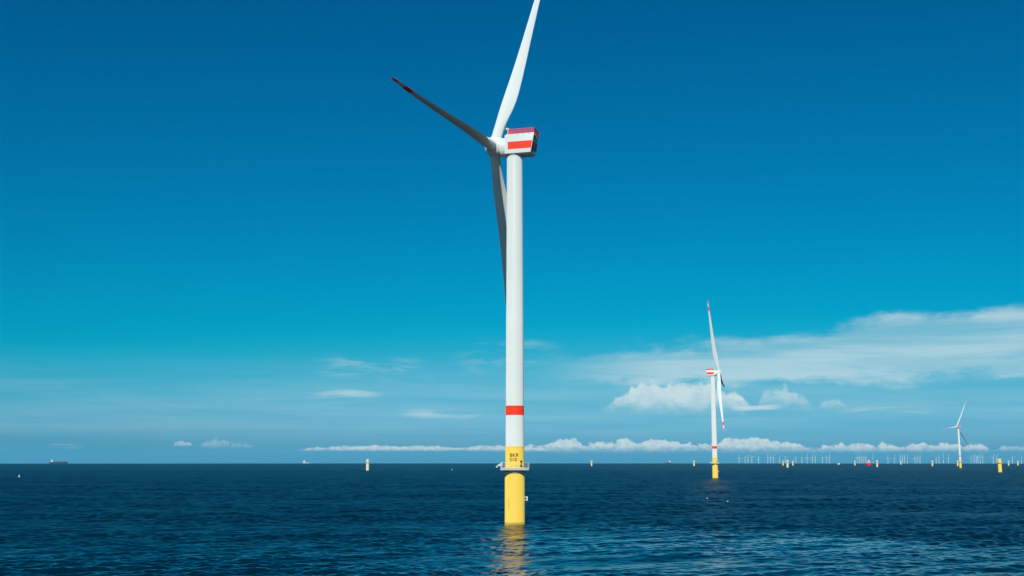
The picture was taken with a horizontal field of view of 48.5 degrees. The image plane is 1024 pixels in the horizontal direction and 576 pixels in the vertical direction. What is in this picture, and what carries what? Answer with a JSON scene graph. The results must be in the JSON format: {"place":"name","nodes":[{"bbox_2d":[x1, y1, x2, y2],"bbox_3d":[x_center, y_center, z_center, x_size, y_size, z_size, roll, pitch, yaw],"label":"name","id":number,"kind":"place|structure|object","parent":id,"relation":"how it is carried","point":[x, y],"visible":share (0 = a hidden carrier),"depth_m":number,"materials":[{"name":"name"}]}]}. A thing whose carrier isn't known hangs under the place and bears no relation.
{"place":"outdoors","nodes":[
{"label":"outdoors","id":0,"kind":"place"},
{"bbox_2d":[0,463,1023,575],"bbox_3d":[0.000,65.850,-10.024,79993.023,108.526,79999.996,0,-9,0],"label":"sea water","id":1,"kind":"structure","parent":0,"point":[448,519],"depth_m":254.77,"materials":[{"name":"blue liquid"}]},
{"bbox_2d":[49,459,67,463],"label":"cargo ship","id":2,"kind":"object","parent":1,"relation":"on","point":[56,462],"visible":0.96,"depth_m":13409.27,"materials":[{"name":"paint"}]},
{"bbox_2d":[365,459,369,469],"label":"turbine foundation","id":3,"kind":"object","parent":1,"relation":"in","point":[367,462],"visible":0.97,"depth_m":1652.89,"materials":[{"name":"yellow paint"}]},
{"bbox_2d":[391,0,539,525],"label":"offshore wind turbine","id":4,"kind":"object","parent":1,"relation":"in","point":[515,148],"visible":0.99,"depth_m":245.53,"materials":[{"name":"white paint"}]},
{"bbox_2d":[706,301,724,477],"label":"offshore wind turbine","id":5,"kind":"object","parent":1,"relation":"in","point":[712,373],"visible":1,"depth_m":888.85,"materials":[{"name":"white paint"}]},
{"bbox_2d":[937,400,967,467],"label":"offshore wind turbine","id":6,"kind":"object","parent":1,"relation":"in","point":[957,426],"visible":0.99,"depth_m":2290.47,"materials":[{"name":"white paint"}]},
{"bbox_2d":[996,459,1002,471],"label":"turbine foundation","id":7,"kind":"object","parent":1,"relation":"in","point":[999,462],"visible":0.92,"depth_m":1374.09,"materials":[{"name":"yellow paint"}]},
{"bbox_2d":[0,0,1023,463],"label":"sky","id":8,"kind":"structure","parent":0,"point":[229,233],"materials":[{"name":"blue"}]}
]}

